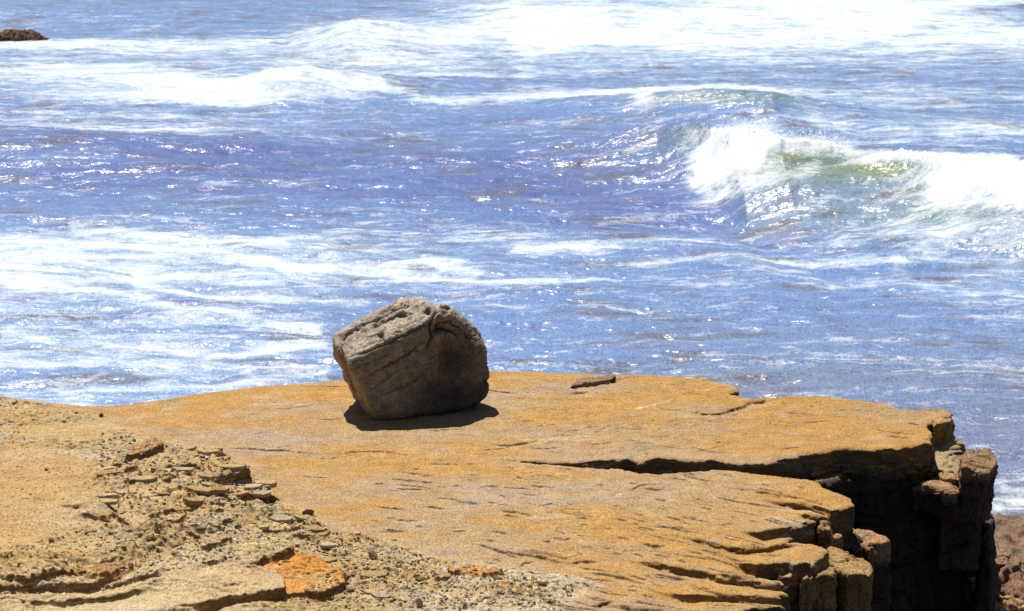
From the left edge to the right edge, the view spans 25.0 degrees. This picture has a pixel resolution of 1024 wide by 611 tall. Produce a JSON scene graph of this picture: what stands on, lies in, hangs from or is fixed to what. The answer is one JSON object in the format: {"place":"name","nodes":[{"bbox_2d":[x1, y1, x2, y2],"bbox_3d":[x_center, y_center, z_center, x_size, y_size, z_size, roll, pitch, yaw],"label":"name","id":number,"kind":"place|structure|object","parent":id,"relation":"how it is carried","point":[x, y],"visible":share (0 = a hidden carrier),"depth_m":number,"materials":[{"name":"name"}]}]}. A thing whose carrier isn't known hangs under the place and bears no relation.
{"place":"outdoors","nodes":[
{"label":"outdoors","id":0,"kind":"place"},
{"bbox_2d":[0,371,965,610],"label":"rock ledge","id":1,"kind":"object","parent":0,"point":[652,493],"visible":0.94,"depth_m":19.05,"materials":[{"name":"stone"}]},
{"bbox_2d":[96,470,120,476],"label":"flat stone","id":2,"kind":"object","parent":1,"relation":"on","point":[101,473],"visible":1,"depth_m":18.83,"materials":[{"name":"beige stone"}]},
{"bbox_2d":[100,466,117,469],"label":"flat stone","id":3,"kind":"object","parent":1,"relation":"on","point":[108,467],"visible":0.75,"depth_m":19.26,"materials":[{"name":"beige stone"}]},
{"bbox_2d":[102,498,117,504],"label":"flat stone","id":4,"kind":"object","parent":1,"relation":"on","point":[108,501],"visible":1,"depth_m":17.91,"materials":[{"name":"beige stone"}]},
{"bbox_2d":[131,476,157,482],"bbox_3d":[-2.964,1.403,18.600,0.218,0.040,0.106,-3,11,-13],"label":"flat stone","id":5,"kind":"object","parent":1,"relation":"on","point":[142,479],"visible":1,"depth_m":18.58,"materials":[{"name":"beige stone"}]},
{"bbox_2d":[151,466,166,471],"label":"flat stone","id":6,"kind":"object","parent":1,"relation":"on","point":[160,468],"visible":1,"depth_m":18.87,"materials":[{"name":"beige stone"}]},
{"bbox_2d":[159,492,169,495],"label":"flat stone","id":7,"kind":"object","parent":1,"relation":"on","point":[164,493],"visible":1,"depth_m":18.25,"materials":[{"name":"beige stone"}]},
{"bbox_2d":[173,507,190,511],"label":"flat stone","id":8,"kind":"object","parent":1,"relation":"on","point":[175,509],"visible":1,"depth_m":17.76,"materials":[{"name":"beige stone"}]},
{"bbox_2d":[171,467,194,472],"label":"flat stone","id":9,"kind":"object","parent":1,"relation":"on","point":[187,469],"visible":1,"depth_m":18.79,"materials":[{"name":"beige stone"}]},
{"bbox_2d":[180,446,195,450],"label":"flat stone","id":10,"kind":"object","parent":1,"relation":"on","point":[191,448],"visible":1,"depth_m":19.58,"materials":[{"name":"beige stone"}]},
{"bbox_2d":[183,497,203,504],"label":"flat stone","id":11,"kind":"object","parent":1,"relation":"on","point":[191,501],"visible":1,"depth_m":18.01,"materials":[{"name":"beige stone"}]},
{"bbox_2d":[186,485,211,494],"bbox_3d":[-2.463,1.457,18.257,0.220,0.046,0.120,7,13,33],"label":"flat stone","id":12,"kind":"object","parent":1,"relation":"on","point":[200,489],"visible":1,"depth_m":18.23,"materials":[{"name":"beige stone"}]},
{"bbox_2d":[198,473,214,479],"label":"flat stone","id":13,"kind":"object","parent":1,"relation":"on","point":[206,476],"visible":1,"depth_m":18.61,"materials":[{"name":"beige stone"}]},
{"bbox_2d":[201,482,211,486],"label":"flat stone","id":14,"kind":"object","parent":1,"relation":"on","point":[207,484],"visible":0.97,"depth_m":18.47,"materials":[{"name":"beige stone"}]},
{"bbox_2d":[198,448,219,454],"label":"flat stone","id":15,"kind":"object","parent":1,"relation":"on","point":[207,451],"visible":1,"depth_m":19.38,"materials":[{"name":"beige stone"}]},
{"bbox_2d":[203,446,222,451],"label":"flat stone","id":16,"kind":"object","parent":1,"relation":"on","point":[218,448],"visible":0.6,"depth_m":19.61,"materials":[{"name":"beige stone"}]},
{"bbox_2d":[212,487,229,493],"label":"flat stone","id":17,"kind":"object","parent":1,"relation":"on","point":[221,490],"visible":1,"depth_m":18.23,"materials":[{"name":"brown stone"}]},
{"bbox_2d":[217,451,227,456],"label":"stone","id":18,"kind":"object","parent":1,"relation":"on","point":[220,454],"visible":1,"depth_m":19.28,"materials":[{"name":"brown stone"}]},
{"bbox_2d":[220,464,245,469],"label":"flat stone","id":19,"kind":"object","parent":1,"relation":"on","point":[232,466],"visible":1,"depth_m":18.90,"materials":[{"name":"beige stone"}]},
{"bbox_2d":[234,490,248,496],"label":"flat stone","id":20,"kind":"object","parent":1,"relation":"on","point":[241,494],"visible":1,"depth_m":18.44,"materials":[{"name":"beige stone"}]},
{"bbox_2d":[244,483,262,490],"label":"flat stone","id":21,"kind":"object","parent":1,"relation":"on","point":[253,486],"visible":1,"depth_m":18.61,"materials":[{"name":"beige stone"}]},
{"bbox_2d":[254,490,270,497],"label":"flat stone","id":22,"kind":"object","parent":1,"relation":"on","point":[262,494],"visible":1,"depth_m":18.47,"materials":[{"name":"beige stone"}]},
{"bbox_2d":[258,524,268,529],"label":"stone","id":23,"kind":"object","parent":1,"relation":"on","point":[264,527],"visible":1,"depth_m":17.61,"materials":[{"name":"beige stone"}]},
{"bbox_2d":[253,479,276,487],"bbox_3d":[-2.018,1.454,18.845,0.200,0.038,0.143,1,12,0],"label":"flat stone","id":24,"kind":"object","parent":1,"relation":"on","point":[272,483],"visible":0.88,"depth_m":18.82,"materials":[{"name":"beige stone"}]},
{"bbox_2d":[268,514,292,524],"bbox_3d":[-1.796,1.663,17.928,0.191,0.053,0.113,-1,18,0],"label":"flat stone","id":25,"kind":"object","parent":1,"relation":"on","point":[279,518],"visible":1,"depth_m":17.90,"materials":[{"name":"beige stone"}]},
{"bbox_2d":[293,515,306,519],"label":"flat stone","id":26,"kind":"object","parent":1,"relation":"on","point":[301,517],"visible":1,"depth_m":17.95,"materials":[{"name":"beige stone"}]},
{"bbox_2d":[0,432,610,610],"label":"rubble","id":27,"kind":"object","parent":1,"relation":"on","point":[318,545],"visible":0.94,"depth_m":16.93,"materials":[{"name":"stone"}]},
{"bbox_2d":[302,509,313,514],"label":"stone","id":28,"kind":"object","parent":1,"relation":"on","point":[308,511],"visible":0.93,"depth_m":18.29,"materials":[{"name":"brown stone"}]},
{"bbox_2d":[302,525,324,531],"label":"flat stone","id":29,"kind":"object","parent":1,"relation":"on","point":[315,528],"visible":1,"depth_m":17.69,"materials":[{"name":"beige stone"}]},
{"bbox_2d":[312,531,329,536],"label":"flat stone","id":30,"kind":"object","parent":1,"relation":"on","point":[323,533],"visible":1,"depth_m":17.64,"materials":[{"name":"beige stone"}]},
{"bbox_2d":[320,542,335,547],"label":"flat stone","id":31,"kind":"object","parent":1,"relation":"on","point":[327,545],"visible":1,"depth_m":17.28,"materials":[{"name":"beige stone"}]},
{"bbox_2d":[322,558,336,562],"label":"flat stone","id":32,"kind":"object","parent":1,"relation":"on","point":[328,560],"visible":0.81,"depth_m":17.09,"materials":[{"name":"beige stone"}]},
{"bbox_2d":[361,589,376,593],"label":"flat stone","id":33,"kind":"object","parent":1,"relation":"on","point":[367,591],"visible":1,"depth_m":16.29,"materials":[{"name":"beige stone"}]},
{"bbox_2d":[369,550,377,559],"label":"stone","id":34,"kind":"object","parent":1,"relation":"on","point":[372,553],"visible":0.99,"depth_m":17.15,"materials":[{"name":"brown stone"}]},
{"bbox_2d":[360,570,389,578],"bbox_3d":[-0.993,1.951,16.715,0.210,0.032,0.108,1,17,0],"label":"flat stone","id":35,"kind":"object","parent":1,"relation":"on","point":[376,573],"visible":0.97,"depth_m":16.70,"materials":[{"name":"beige stone"}]},
{"bbox_2d":[370,592,390,599],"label":"flat stone","id":36,"kind":"object","parent":1,"relation":"on","point":[381,596],"visible":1,"depth_m":16.21,"materials":[{"name":"beige stone"}]},
{"bbox_2d":[332,297,489,419],"bbox_3d":[-0.977,0.539,21.901,1.458,1.199,0.913,-4,12,-21],"label":"boulder","id":37,"kind":"object","parent":1,"relation":"on","point":[405,357],"visible":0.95,"depth_m":21.57,"materials":[{"name":"stone"}]},
{"bbox_2d":[415,598,422,607],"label":"stone","id":38,"kind":"object","parent":1,"relation":"on","point":[419,602],"visible":1,"depth_m":15.99,"materials":[{"name":"grey stone"}]},
{"bbox_2d":[493,575,501,579],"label":"stone","id":39,"kind":"object","parent":1,"relation":"on","point":[496,577],"visible":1,"depth_m":16.56,"materials":[{"name":"beige stone"}]},
{"bbox_2d":[535,581,546,583],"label":"stone","id":40,"kind":"object","parent":1,"relation":"on","point":[540,582],"visible":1,"depth_m":16.51,"materials":[{"name":"beige stone"}]},
{"bbox_2d":[570,374,615,388],"bbox_3d":[0.785,0.761,22.936,0.616,0.085,0.212,-7,13,-33],"label":"flat stone","id":41,"kind":"object","parent":1,"relation":"on","point":[593,381],"visible":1,"depth_m":22.89,"materials":[{"name":"brown stone"}]},
{"bbox_2d":[798,566,837,610],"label":"rock pillar","id":42,"kind":"object","parent":1,"relation":"on","point":[824,582],"visible":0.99,"depth_m":17.21,"materials":[{"name":"stone"}]},
{"bbox_2d":[816,520,833,549],"bbox_3d":[2.497,2.182,18.495,0.190,0.933,0.276,0,11,0],"label":"rock block","id":43,"kind":"object","parent":1,"relation":"on","point":[825,537],"visible":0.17,"depth_m":18.34,"materials":[{"name":"stone"}]},
{"bbox_2d":[833,533,842,548],"bbox_3d":[2.594,2.225,18.487,0.092,0.811,0.187,2,11,11],"label":"rock block","id":44,"kind":"object","parent":1,"relation":"on","point":[838,541],"visible":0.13,"depth_m":18.37,"materials":[{"name":"stone"}]},
{"bbox_2d":[827,546,873,610],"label":"rock pillar","id":45,"kind":"object","parent":1,"relation":"on","point":[854,583],"visible":0.92,"depth_m":17.34,"materials":[{"name":"stone"}]},
{"bbox_2d":[852,528,891,610],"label":"rock block","id":46,"kind":"object","parent":1,"relation":"on","point":[874,551],"visible":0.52,"depth_m":19.09,"materials":[{"name":"stone"}]},
{"bbox_2d":[910,480,960,522],"bbox_3d":[3.833,1.728,20.500,0.344,0.323,0.540,-8,14,-37],"label":"rock block","id":47,"kind":"object","parent":1,"relation":"on","point":[939,497],"visible":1,"depth_m":20.41,"materials":[{"name":"stone"}]},
{"bbox_2d":[932,414,954,446],"bbox_3d":[4.028,1.183,21.655,0.212,0.270,0.490,4,12,19],"label":"rock block","id":48,"kind":"object","parent":1,"relation":"on","point":[943,429],"visible":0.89,"depth_m":21.51,"materials":[{"name":"stone"}]},
{"bbox_2d":[933,469,981,570],"bbox_3d":[4.015,1.922,20.796,0.449,0.859,0.515,0,11,0],"label":"rock block","id":49,"kind":"object","parent":1,"relation":"on","point":[959,544],"visible":0.51,"depth_m":20.63,"materials":[{"name":"stone"}]},
{"bbox_2d":[956,440,965,452],"bbox_3d":[4.159,1.514,21.679,0.176,0.527,0.267,0,11,0],"label":"rock block","id":50,"kind":"object","parent":1,"relation":"on","point":[960,443],"visible":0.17,"depth_m":21.55,"materials":[{"name":"stone"}]},
{"bbox_2d":[960,523,980,610],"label":"rock wall","id":51,"kind":"structure","parent":1,"relation":"on","point":[967,600],"depth_m":22.02,"materials":[{"name":"stone"}]},
{"bbox_2d":[967,577,974,591],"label":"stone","id":52,"kind":"object","parent":1,"relation":"on","point":[971,584],"visible":0.64,"depth_m":21.64,"materials":[{"name":"black stone"}]},
{"bbox_2d":[958,448,998,527],"bbox_3d":[4.130,1.632,20.561,0.373,0.598,0.793,3,11,14],"label":"rock block","id":53,"kind":"object","parent":1,"relation":"on","point":[977,472],"visible":0.95,"depth_m":20.27,"materials":[{"name":"stone"}]},
{"bbox_2d":[971,513,996,610],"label":"rock pillar","id":54,"kind":"object","parent":1,"relation":"on","point":[984,596],"visible":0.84,"depth_m":20.78,"materials":[{"name":"stone"}]},
{"bbox_2d":[0,0,1023,516],"bbox_3d":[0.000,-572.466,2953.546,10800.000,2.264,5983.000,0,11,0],"label":"sea","id":55,"kind":"structure","parent":0,"point":[202,196],"depth_m":60.91,"materials":[{"name":"liquid"}]},
{"bbox_2d":[0,28,48,41],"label":"sea rock","id":56,"kind":"object","parent":55,"relation":"in","point":[14,35],"visible":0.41,"depth_m":112.07,"materials":[{"name":"stone"}]},
{"bbox_2d":[712,111,861,146],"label":"sea spray","id":57,"kind":"object","parent":55,"relation":"on","point":[808,137],"visible":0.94,"depth_m":62.80,"materials":[{"name":"white liquid"}]},
{"bbox_2d":[994,544,1009,595],"bbox_3d":[5.476,3.676,26.408,0.397,1.890,0.842,2,11,10],"label":"shore rock","id":58,"kind":"object","parent":55,"relation":"in","point":[1002,557],"visible":0.16,"depth_m":25.93,"materials":[{"name":"stone"}]},
{"bbox_2d":[993,513,1023,560],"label":"shore rock","id":59,"kind":"object","parent":55,"relation":"in","point":[1009,535],"visible":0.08,"depth_m":29.34,"materials":[{"name":"stone"}]},
{"bbox_2d":[995,591,1023,610],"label":"shore rock","id":60,"kind":"object","parent":55,"relation":"in","point":[1007,603],"visible":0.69,"depth_m":21.83,"materials":[{"name":"stone"}]},
{"bbox_2d":[998,556,1023,599],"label":"shore rock","id":61,"kind":"object","parent":55,"relation":"in","point":[1011,576],"visible":0.69,"depth_m":24.66,"materials":[{"name":"stone"}]}
]}

